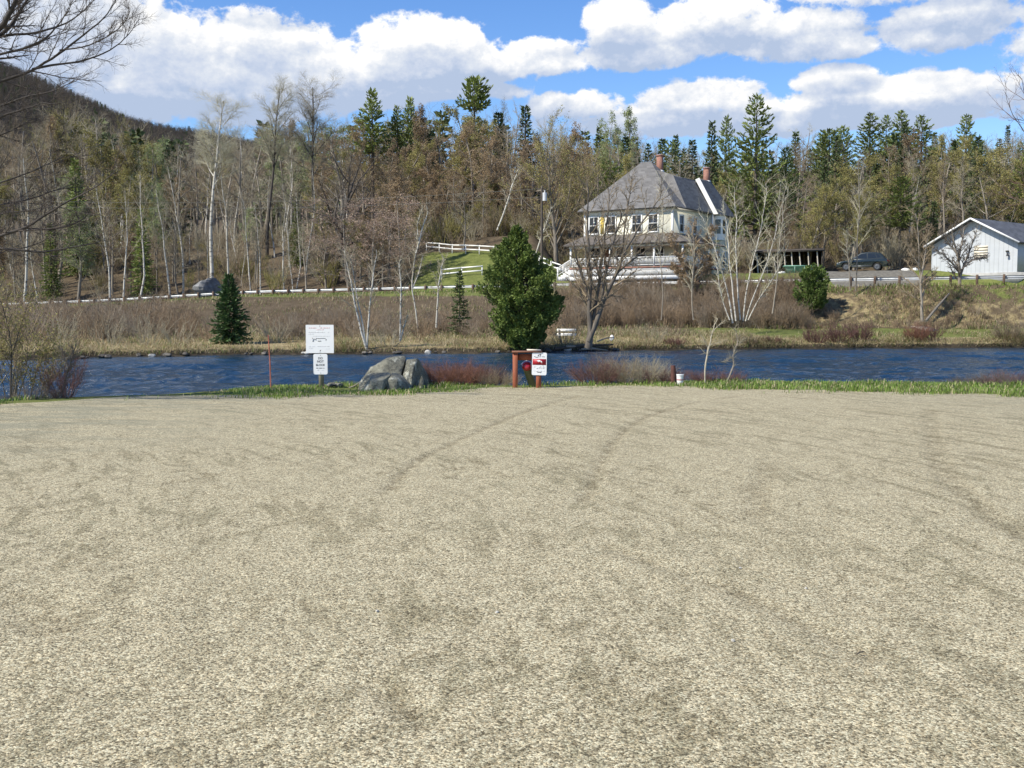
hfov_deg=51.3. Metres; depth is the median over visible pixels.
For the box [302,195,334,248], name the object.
budding tree
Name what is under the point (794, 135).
spruce tree
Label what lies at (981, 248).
boarded window
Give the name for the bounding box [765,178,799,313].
bare tree
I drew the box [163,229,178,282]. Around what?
bare tree
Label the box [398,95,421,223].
pine tree
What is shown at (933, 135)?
spruce tree
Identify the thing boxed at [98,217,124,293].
bare tree
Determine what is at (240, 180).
bare tree
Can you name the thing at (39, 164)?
bare tree
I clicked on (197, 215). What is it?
bare tree
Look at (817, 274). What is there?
cedar tree
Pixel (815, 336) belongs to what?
shrub
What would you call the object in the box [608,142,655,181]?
bare tree
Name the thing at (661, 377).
shrub
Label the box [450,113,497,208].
budding tree
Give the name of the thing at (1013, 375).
shrub
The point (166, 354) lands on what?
shore rock
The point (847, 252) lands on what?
bare tree
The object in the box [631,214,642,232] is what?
window
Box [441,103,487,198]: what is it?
budding tree
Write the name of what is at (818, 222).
budding tree
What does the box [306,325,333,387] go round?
sign post
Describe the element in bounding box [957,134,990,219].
spruce tree
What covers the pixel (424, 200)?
budding tree
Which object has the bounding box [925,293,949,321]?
fallen trunk
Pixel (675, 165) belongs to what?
bare tree
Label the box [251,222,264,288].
bare tree
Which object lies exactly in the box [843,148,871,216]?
bare tree
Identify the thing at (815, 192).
bare tree
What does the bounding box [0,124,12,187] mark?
bare tree
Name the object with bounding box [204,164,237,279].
birch tree
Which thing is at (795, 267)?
skip
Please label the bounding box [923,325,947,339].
shrub
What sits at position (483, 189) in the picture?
bare tree
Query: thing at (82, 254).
budding tree
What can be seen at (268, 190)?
birch tree
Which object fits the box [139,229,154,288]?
bare tree
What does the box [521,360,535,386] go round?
dry hydrant
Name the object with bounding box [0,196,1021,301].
forest undergrowth
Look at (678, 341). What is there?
shrub
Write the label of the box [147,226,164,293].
bare tree
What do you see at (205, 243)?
birch tree
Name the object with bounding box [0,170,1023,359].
bank
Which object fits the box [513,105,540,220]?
spruce tree
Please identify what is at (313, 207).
birch tree
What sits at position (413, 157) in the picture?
budding tree
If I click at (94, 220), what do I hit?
budding tree
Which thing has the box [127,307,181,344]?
shrub
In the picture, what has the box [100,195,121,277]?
bare tree
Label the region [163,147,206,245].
bare tree
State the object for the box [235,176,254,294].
birch tree
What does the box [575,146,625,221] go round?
bare tree
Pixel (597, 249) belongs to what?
window
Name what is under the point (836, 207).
bare tree
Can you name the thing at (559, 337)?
shrub
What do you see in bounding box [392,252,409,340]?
birch tree
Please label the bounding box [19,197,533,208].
overhead wire
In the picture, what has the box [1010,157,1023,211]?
budding tree
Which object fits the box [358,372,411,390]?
round boulder
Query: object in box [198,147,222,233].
birch tree
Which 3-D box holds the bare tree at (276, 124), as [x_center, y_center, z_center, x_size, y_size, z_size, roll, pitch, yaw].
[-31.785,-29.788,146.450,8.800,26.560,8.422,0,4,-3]
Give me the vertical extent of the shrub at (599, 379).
0.870 m
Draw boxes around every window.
[588,216,598,234]
[590,248,599,262]
[606,215,616,234]
[615,247,626,262]
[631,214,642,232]
[635,246,645,262]
[647,213,658,232]
[655,246,664,261]
[679,214,683,232]
[693,217,697,234]
[713,214,727,240]
[722,251,725,269]
[974,245,987,257]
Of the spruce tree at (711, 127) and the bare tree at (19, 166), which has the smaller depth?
the spruce tree at (711, 127)
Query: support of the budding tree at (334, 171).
on the bank
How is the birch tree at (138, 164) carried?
on the bank
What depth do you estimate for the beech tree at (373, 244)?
123.17 m
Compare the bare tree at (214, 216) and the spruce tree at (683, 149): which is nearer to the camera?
the spruce tree at (683, 149)
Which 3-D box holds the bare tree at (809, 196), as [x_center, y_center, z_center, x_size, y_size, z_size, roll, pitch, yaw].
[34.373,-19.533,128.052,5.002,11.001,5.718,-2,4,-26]
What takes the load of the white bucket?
on the riverbank
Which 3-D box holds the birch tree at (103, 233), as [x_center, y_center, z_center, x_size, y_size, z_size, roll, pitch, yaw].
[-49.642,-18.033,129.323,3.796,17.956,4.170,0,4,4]
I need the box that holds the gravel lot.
[0,385,1023,767]
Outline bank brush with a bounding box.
[0,267,1023,343]
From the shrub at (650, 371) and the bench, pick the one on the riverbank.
the shrub at (650, 371)
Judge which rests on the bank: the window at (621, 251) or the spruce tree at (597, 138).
the spruce tree at (597, 138)
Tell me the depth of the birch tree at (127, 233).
128.01 m
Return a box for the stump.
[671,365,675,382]
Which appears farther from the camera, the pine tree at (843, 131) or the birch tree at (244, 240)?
the pine tree at (843, 131)
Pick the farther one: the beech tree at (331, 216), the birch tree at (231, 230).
the birch tree at (231, 230)
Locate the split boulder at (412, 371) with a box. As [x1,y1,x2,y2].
[365,356,431,387]
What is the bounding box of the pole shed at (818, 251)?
[751,248,824,272]
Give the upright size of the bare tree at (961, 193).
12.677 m
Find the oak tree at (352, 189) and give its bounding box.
[273,129,390,284]
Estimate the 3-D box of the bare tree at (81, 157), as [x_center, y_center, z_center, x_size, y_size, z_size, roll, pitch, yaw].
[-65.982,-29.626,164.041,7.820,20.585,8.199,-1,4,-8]
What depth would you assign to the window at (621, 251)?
108.39 m
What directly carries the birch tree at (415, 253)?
on the bank
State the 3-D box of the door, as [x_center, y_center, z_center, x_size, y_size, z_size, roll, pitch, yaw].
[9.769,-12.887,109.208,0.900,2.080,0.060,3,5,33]
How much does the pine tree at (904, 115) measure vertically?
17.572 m
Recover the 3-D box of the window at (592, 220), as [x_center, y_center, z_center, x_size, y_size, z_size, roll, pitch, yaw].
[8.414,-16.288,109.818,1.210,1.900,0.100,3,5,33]
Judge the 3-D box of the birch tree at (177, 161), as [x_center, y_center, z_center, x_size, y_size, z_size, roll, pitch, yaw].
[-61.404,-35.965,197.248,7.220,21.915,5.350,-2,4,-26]
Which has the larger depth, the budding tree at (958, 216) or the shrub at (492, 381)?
the budding tree at (958, 216)
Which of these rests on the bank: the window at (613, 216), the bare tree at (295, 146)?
the bare tree at (295, 146)
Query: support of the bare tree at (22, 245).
on the bank
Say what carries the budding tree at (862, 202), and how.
on the bank
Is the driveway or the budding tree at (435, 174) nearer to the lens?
the driveway
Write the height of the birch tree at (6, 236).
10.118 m
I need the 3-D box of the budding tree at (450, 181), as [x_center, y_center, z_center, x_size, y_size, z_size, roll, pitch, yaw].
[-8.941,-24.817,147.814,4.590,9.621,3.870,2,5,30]
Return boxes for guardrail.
[3,274,1023,304]
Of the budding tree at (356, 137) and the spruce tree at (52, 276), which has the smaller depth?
the spruce tree at (52, 276)
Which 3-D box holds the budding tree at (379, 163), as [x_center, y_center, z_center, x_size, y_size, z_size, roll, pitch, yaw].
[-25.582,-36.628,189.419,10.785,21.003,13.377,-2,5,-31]
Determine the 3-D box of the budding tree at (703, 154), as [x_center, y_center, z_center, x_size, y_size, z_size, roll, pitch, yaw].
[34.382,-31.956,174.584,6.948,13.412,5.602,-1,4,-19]
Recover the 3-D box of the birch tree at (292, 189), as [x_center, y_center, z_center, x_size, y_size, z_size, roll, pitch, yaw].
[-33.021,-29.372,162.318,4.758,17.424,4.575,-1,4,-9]
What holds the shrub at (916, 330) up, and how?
on the bank
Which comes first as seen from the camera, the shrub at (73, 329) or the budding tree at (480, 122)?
the shrub at (73, 329)
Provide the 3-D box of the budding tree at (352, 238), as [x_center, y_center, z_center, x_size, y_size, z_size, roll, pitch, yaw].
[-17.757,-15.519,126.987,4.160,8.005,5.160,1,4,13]
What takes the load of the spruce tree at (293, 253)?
on the bank
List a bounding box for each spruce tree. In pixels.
[38,223,63,303]
[59,158,99,276]
[127,209,159,300]
[206,272,252,344]
[289,201,305,267]
[446,270,473,336]
[485,112,511,216]
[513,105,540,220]
[593,126,603,190]
[618,136,630,175]
[633,153,641,165]
[642,143,654,163]
[657,138,668,171]
[669,134,683,177]
[681,148,688,177]
[685,139,700,180]
[702,120,721,190]
[786,131,804,235]
[814,159,832,238]
[827,135,848,230]
[867,174,878,238]
[886,123,914,230]
[911,176,926,232]
[923,132,941,215]
[927,201,940,256]
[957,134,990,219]
[988,138,1005,213]
[1003,125,1011,164]
[1003,165,1022,222]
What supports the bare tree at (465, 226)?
on the bank
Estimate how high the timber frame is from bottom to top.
1.052 m
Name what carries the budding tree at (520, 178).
on the bank
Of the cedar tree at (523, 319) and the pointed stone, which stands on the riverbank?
the pointed stone
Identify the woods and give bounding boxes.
[0,60,306,219]
[0,94,1023,245]
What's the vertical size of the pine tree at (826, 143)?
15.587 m
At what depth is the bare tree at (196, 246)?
134.43 m
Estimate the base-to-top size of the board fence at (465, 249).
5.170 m
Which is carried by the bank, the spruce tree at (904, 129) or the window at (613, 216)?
the spruce tree at (904, 129)
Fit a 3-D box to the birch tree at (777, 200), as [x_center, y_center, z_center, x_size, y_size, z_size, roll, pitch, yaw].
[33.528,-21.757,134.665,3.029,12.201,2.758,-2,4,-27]
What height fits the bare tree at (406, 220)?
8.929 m
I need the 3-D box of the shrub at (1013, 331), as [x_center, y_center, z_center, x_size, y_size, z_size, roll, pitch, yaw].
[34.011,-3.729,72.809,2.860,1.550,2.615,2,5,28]
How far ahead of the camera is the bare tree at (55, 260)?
136.94 m
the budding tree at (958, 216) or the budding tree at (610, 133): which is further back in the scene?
the budding tree at (610, 133)
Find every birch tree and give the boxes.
[1,214,16,276]
[2,147,47,304]
[20,232,42,300]
[42,131,68,225]
[89,168,114,297]
[104,127,123,246]
[112,184,145,300]
[122,160,160,295]
[133,135,147,225]
[142,176,179,297]
[158,148,188,293]
[164,135,193,228]
[185,88,255,277]
[185,217,195,263]
[197,226,215,276]
[198,132,228,228]
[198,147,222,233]
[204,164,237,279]
[221,206,239,262]
[224,120,258,241]
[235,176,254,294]
[239,231,250,285]
[246,187,266,293]
[257,178,279,257]
[275,179,293,266]
[276,195,296,292]
[279,143,303,232]
[281,142,306,243]
[281,179,307,288]
[282,226,296,292]
[305,157,328,276]
[334,125,362,229]
[335,240,386,349]
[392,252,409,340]
[402,199,437,329]
[429,252,447,327]
[497,161,521,230]
[536,203,555,252]
[691,173,799,322]
[771,168,787,246]
[906,167,928,237]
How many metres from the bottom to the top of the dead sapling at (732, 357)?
1.385 m
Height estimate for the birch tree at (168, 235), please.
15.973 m
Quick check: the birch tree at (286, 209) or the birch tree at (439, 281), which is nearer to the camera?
the birch tree at (439, 281)
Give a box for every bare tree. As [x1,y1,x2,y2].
[0,114,59,242]
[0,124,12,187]
[0,128,32,244]
[0,135,41,239]
[1,135,39,239]
[2,228,24,301]
[4,127,84,250]
[4,212,46,275]
[28,186,67,296]
[34,174,93,283]
[42,210,66,297]
[46,119,110,232]
[53,128,110,214]
[59,100,121,236]
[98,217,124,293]
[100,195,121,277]
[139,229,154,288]
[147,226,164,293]
[152,229,191,297]
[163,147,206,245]
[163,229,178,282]
[164,217,192,260]
[172,142,212,239]
[181,153,235,230]
[189,223,205,281]
[195,147,249,248]
[198,221,222,264]
[206,139,263,246]
[219,136,278,242]
[237,146,290,229]
[243,225,263,279]
[248,120,300,226]
[250,74,310,258]
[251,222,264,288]
[261,130,310,240]
[277,70,351,248]
[292,218,311,288]
[295,126,373,239]
[308,227,341,288]
[324,181,364,261]
[341,214,371,281]
[345,160,368,222]
[390,192,415,246]
[421,114,459,229]
[443,175,464,238]
[449,185,476,250]
[469,174,490,236]
[474,120,527,209]
[494,95,515,182]
[504,100,532,205]
[526,119,573,221]
[543,133,583,223]
[563,165,678,348]
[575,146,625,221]
[599,134,647,186]
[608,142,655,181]
[632,139,659,162]
[645,170,679,319]
[661,147,696,179]
[663,141,699,178]
[681,232,703,319]
[716,180,740,230]
[733,179,756,242]
[736,151,761,226]
[763,138,811,239]
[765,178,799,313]
[779,178,815,247]
[781,213,796,245]
[782,123,818,220]
[783,135,817,237]
[788,139,819,196]
[811,176,833,232]
[815,193,833,267]
[824,174,852,248]
[829,140,847,228]
[833,183,894,268]
[839,224,854,290]
[840,143,873,290]
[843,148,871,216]
[843,180,870,269]
[874,144,898,229]
[875,179,903,249]
[895,202,937,321]
[903,146,931,239]
[911,196,925,255]
[924,136,939,188]
[931,154,956,233]
[931,214,990,283]
[946,156,982,221]
[953,203,969,226]
[963,166,1016,219]
[986,136,1014,219]
[994,129,1020,198]
[1013,139,1023,220]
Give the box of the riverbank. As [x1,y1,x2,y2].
[0,383,1022,403]
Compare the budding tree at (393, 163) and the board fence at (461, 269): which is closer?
the board fence at (461, 269)
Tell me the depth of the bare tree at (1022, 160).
148.76 m
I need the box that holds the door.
[603,248,608,266]
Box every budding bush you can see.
[0,265,58,396]
[0,292,56,384]
[0,306,75,397]
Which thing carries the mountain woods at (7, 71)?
on the mountain at (25, 132)
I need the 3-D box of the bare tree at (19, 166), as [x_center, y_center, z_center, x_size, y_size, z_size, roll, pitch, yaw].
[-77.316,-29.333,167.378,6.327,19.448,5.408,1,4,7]
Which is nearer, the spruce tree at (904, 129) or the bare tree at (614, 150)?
the spruce tree at (904, 129)
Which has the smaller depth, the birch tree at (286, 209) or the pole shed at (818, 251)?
the pole shed at (818, 251)
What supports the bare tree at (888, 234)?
on the bank
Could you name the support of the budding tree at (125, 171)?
on the bank
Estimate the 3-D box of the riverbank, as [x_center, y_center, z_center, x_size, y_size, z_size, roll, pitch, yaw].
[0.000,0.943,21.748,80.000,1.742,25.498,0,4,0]
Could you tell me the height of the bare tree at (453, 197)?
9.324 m
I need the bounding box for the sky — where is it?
[0,0,1023,172]
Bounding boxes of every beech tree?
[292,193,387,290]
[337,214,418,291]
[345,190,439,274]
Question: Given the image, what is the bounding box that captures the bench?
[557,329,575,336]
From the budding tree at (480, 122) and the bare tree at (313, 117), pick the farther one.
the budding tree at (480, 122)
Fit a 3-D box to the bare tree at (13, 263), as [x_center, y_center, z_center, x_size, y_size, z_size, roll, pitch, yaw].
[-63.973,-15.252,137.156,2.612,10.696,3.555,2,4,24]
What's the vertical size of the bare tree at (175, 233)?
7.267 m
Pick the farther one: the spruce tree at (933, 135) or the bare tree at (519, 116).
the bare tree at (519, 116)
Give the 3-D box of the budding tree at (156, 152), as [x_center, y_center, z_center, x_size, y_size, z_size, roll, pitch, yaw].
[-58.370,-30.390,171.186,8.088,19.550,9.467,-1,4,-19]
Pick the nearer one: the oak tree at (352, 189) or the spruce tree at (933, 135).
the oak tree at (352, 189)
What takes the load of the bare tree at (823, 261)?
on the bank
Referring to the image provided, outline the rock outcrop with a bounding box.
[192,278,221,297]
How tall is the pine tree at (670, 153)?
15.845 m
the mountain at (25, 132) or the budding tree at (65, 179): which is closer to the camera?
the budding tree at (65, 179)
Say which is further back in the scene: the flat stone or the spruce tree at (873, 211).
the spruce tree at (873, 211)
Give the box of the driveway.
[826,270,922,286]
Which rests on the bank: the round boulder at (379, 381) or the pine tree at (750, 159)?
the pine tree at (750, 159)
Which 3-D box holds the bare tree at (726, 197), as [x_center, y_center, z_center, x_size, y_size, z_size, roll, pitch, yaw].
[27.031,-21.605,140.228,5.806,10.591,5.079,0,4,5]
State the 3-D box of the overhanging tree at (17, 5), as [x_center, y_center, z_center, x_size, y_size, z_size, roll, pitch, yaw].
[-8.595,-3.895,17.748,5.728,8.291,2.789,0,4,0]
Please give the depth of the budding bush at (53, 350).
21.38 m
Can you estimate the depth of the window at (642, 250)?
107.10 m
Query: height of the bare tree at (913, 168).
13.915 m
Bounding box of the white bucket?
[676,374,683,384]
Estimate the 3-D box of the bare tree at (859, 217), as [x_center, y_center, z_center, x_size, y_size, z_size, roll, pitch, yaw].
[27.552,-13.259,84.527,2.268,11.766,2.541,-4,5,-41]
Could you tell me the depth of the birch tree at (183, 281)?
134.57 m
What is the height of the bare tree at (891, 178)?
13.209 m
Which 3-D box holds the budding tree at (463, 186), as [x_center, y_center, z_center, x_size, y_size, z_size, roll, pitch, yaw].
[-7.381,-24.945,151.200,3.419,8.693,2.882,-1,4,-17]
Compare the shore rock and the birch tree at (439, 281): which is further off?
the birch tree at (439, 281)
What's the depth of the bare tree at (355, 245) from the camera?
129.43 m
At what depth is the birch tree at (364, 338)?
61.76 m
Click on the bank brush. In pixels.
(615, 312)
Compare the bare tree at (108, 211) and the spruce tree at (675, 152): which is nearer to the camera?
the bare tree at (108, 211)
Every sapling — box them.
[0,280,38,397]
[55,336,85,397]
[698,312,728,381]
[717,322,746,381]
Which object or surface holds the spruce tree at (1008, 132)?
on the bank
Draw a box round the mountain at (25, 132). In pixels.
[0,77,556,219]
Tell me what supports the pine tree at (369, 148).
on the bank
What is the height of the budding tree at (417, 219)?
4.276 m
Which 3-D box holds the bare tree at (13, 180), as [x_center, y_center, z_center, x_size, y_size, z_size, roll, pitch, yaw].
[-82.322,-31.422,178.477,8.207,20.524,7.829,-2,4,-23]
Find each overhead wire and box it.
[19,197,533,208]
[53,189,531,202]
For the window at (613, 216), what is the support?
in the hip roofed house
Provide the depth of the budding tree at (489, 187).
146.23 m
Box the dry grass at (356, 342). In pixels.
[0,325,1023,357]
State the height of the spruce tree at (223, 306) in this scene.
4.710 m
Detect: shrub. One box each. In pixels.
[0,381,67,399]
[26,351,92,398]
[27,303,83,345]
[83,309,128,345]
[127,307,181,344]
[152,315,198,344]
[259,317,295,340]
[368,325,408,346]
[421,357,471,384]
[426,356,494,384]
[453,355,511,384]
[469,365,522,385]
[546,323,582,345]
[556,351,629,384]
[585,345,656,383]
[607,353,681,383]
[635,319,671,342]
[635,364,691,383]
[661,335,687,345]
[685,363,749,382]
[731,334,760,343]
[761,335,782,342]
[801,326,829,342]
[819,322,863,341]
[840,319,876,340]
[898,321,934,340]
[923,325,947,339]
[937,371,1023,385]
[972,367,1023,384]
[989,321,1023,338]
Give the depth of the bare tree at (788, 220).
124.54 m
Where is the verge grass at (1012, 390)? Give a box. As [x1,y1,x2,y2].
[0,376,1023,404]
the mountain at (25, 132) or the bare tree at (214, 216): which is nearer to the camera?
the bare tree at (214, 216)
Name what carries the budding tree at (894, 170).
on the bank
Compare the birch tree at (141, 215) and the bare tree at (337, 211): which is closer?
the birch tree at (141, 215)
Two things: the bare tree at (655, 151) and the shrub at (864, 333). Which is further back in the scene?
the bare tree at (655, 151)
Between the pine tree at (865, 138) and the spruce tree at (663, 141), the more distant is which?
the pine tree at (865, 138)
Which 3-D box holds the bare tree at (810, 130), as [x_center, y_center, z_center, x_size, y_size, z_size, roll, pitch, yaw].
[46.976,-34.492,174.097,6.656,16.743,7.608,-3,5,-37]
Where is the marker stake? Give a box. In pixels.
[268,335,270,386]
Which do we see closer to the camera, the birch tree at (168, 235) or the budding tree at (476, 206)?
the birch tree at (168, 235)
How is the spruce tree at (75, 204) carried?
on the bank
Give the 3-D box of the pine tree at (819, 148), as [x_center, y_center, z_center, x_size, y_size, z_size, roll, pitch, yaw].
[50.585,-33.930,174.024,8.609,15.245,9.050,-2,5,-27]
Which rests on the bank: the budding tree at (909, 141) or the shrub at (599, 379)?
the budding tree at (909, 141)
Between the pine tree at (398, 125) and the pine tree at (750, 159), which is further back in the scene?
the pine tree at (398, 125)
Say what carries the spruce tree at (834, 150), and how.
on the bank
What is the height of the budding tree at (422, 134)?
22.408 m
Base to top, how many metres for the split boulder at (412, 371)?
0.854 m
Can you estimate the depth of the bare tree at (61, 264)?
144.68 m
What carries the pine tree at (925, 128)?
on the bank
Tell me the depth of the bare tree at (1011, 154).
159.20 m
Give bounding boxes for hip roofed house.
[557,154,734,281]
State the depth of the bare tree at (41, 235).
139.56 m
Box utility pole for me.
[537,187,546,262]
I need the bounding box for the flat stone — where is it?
[327,382,334,386]
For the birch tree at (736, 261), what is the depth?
75.73 m
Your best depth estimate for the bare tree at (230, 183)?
167.16 m
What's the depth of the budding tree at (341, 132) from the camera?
187.31 m
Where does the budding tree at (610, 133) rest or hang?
on the bank
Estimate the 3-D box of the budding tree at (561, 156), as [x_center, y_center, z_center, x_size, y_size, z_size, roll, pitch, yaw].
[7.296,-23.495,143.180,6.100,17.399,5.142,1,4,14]
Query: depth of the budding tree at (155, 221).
143.68 m
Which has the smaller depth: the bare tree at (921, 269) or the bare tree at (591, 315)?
the bare tree at (591, 315)
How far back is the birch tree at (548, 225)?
120.89 m
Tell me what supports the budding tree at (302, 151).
on the bank
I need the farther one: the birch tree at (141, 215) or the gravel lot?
the birch tree at (141, 215)
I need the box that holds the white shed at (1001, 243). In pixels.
[923,218,1023,283]
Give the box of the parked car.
[836,252,889,270]
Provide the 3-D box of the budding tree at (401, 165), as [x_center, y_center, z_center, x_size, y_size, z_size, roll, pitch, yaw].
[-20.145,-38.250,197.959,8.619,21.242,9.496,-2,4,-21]
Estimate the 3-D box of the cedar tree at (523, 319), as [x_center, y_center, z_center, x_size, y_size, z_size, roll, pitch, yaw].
[0.511,-5.453,62.233,5.357,7.899,5.329,0,4,0]
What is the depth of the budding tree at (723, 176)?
143.35 m
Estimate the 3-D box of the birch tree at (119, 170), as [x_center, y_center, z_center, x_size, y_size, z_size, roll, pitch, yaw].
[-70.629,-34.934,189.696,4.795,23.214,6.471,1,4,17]
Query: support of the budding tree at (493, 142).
on the bank
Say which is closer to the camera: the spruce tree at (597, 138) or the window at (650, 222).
the window at (650, 222)
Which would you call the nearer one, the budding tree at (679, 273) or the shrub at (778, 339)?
the shrub at (778, 339)
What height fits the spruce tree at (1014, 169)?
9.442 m
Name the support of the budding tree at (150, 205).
on the bank
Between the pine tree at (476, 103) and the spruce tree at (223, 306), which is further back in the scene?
the pine tree at (476, 103)
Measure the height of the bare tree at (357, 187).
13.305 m
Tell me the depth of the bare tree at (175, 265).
132.55 m
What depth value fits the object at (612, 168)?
152.88 m
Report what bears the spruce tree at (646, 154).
on the bank
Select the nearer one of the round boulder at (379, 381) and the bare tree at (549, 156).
the round boulder at (379, 381)
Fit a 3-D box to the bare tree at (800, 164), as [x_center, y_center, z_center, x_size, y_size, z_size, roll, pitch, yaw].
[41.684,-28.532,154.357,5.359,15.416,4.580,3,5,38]
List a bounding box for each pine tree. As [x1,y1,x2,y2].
[349,87,395,222]
[379,105,413,229]
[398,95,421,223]
[455,74,492,228]
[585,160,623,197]
[655,140,690,177]
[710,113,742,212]
[720,93,810,249]
[757,146,809,236]
[800,129,842,200]
[801,128,855,183]
[831,125,867,213]
[847,112,892,192]
[857,114,902,208]
[869,110,916,187]
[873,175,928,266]
[895,114,952,200]
[939,113,992,207]
[991,149,1023,223]
[1009,142,1023,190]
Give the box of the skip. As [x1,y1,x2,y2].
[783,265,811,272]
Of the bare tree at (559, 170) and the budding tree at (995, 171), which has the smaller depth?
the budding tree at (995, 171)
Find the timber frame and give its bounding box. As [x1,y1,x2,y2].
[512,351,546,387]
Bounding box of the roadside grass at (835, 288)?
[68,282,1023,305]
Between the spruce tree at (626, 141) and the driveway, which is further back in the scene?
the spruce tree at (626, 141)
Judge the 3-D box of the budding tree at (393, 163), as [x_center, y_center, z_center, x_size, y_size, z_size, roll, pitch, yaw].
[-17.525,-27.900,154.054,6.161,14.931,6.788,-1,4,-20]
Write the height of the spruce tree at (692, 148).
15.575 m
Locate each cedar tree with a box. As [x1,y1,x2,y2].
[475,223,565,350]
[792,263,830,317]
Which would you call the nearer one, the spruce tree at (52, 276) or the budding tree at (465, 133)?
the spruce tree at (52, 276)
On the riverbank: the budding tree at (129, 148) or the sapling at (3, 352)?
the sapling at (3, 352)
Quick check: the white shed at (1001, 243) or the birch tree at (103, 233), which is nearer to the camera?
the white shed at (1001, 243)
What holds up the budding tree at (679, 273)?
on the bank
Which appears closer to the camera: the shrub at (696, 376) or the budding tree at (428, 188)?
the shrub at (696, 376)
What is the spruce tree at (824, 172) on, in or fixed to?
on the bank
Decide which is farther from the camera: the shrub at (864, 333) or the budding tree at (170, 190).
the budding tree at (170, 190)
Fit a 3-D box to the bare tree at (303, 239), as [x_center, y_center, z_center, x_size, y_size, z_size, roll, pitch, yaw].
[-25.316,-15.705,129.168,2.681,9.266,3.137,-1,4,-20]
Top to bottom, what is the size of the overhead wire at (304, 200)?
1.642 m
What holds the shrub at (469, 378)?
on the riverbank
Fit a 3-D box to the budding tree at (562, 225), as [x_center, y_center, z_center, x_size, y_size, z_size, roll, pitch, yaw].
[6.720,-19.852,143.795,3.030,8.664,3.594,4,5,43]
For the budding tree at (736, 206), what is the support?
on the bank
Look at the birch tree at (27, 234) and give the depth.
128.16 m
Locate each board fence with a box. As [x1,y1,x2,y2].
[426,242,563,272]
[441,265,482,277]
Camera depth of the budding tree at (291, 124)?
202.03 m
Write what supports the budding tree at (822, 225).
on the bank
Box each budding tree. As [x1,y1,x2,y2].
[0,176,22,229]
[0,237,20,285]
[32,112,71,243]
[44,108,91,206]
[53,168,84,237]
[56,202,101,304]
[61,127,137,252]
[78,203,105,271]
[88,144,133,246]
[91,163,155,277]
[105,131,169,249]
[119,229,139,293]
[125,135,172,230]
[133,200,169,252]
[140,141,177,246]
[142,183,168,269]
[160,175,191,235]
[238,207,258,250]
[254,123,308,242]
[279,118,310,236]
[293,121,326,236]
[300,147,349,232]
[301,129,338,238]
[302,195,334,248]
[317,125,350,226]
[336,122,383,218]
[342,219,377,285]
[345,114,393,209]
[360,210,377,239]
[370,137,413,232]
[371,165,412,257]
[374,139,434,206]
[375,165,419,278]
[377,229,391,286]
[383,119,417,232]
[398,143,421,226]
[411,103,440,218]
[411,139,451,229]
[412,212,425,233]
[413,190,440,239]
[420,175,439,237]
[429,169,462,219]
[431,184,445,235]
[434,117,503,213]
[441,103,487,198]
[441,120,496,233]
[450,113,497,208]
[454,178,471,235]
[461,198,485,235]
[471,126,508,211]
[472,176,498,216]
[476,118,509,201]
[492,153,523,212]
[501,146,538,216]
[503,138,557,224]
[510,202,520,222]
[514,132,557,218]
[547,143,583,258]
[549,207,570,261]
[551,120,593,238]
[570,141,603,203]
[594,110,623,191]
[598,140,634,183]
[613,151,633,179]
[615,105,640,167]
[628,140,635,170]
[663,216,720,294]
[701,149,729,227]
[712,168,738,205]
[729,176,752,246]
[748,145,772,198]
[764,201,801,271]
[790,175,849,264]
[795,182,845,262]
[824,152,901,258]
[834,185,877,270]
[862,162,921,250]
[884,128,937,230]
[918,149,976,234]
[929,132,955,223]
[950,202,968,226]
[951,134,975,216]
[963,143,1023,222]
[965,173,1014,220]
[983,142,1000,202]
[996,178,1017,221]
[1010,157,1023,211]
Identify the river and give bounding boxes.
[0,348,1023,399]
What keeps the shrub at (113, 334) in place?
on the bank
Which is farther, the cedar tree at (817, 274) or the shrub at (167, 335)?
the cedar tree at (817, 274)
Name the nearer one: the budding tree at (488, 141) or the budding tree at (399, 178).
the budding tree at (399, 178)
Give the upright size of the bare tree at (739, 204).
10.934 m
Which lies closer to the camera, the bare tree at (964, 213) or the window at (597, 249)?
the window at (597, 249)
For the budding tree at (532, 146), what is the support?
on the bank
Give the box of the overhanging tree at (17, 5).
[0,0,156,271]
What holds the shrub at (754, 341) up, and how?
on the bank
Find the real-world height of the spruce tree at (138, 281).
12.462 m
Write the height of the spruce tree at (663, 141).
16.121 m
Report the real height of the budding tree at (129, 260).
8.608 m
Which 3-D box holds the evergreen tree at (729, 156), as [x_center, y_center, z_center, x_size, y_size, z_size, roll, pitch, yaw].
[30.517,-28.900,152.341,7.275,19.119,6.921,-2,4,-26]
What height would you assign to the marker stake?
1.229 m
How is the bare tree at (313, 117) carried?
on the bank
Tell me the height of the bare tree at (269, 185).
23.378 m
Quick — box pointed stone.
[419,376,424,388]
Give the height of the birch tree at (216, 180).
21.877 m
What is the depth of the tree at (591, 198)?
139.50 m
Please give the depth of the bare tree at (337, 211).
138.91 m

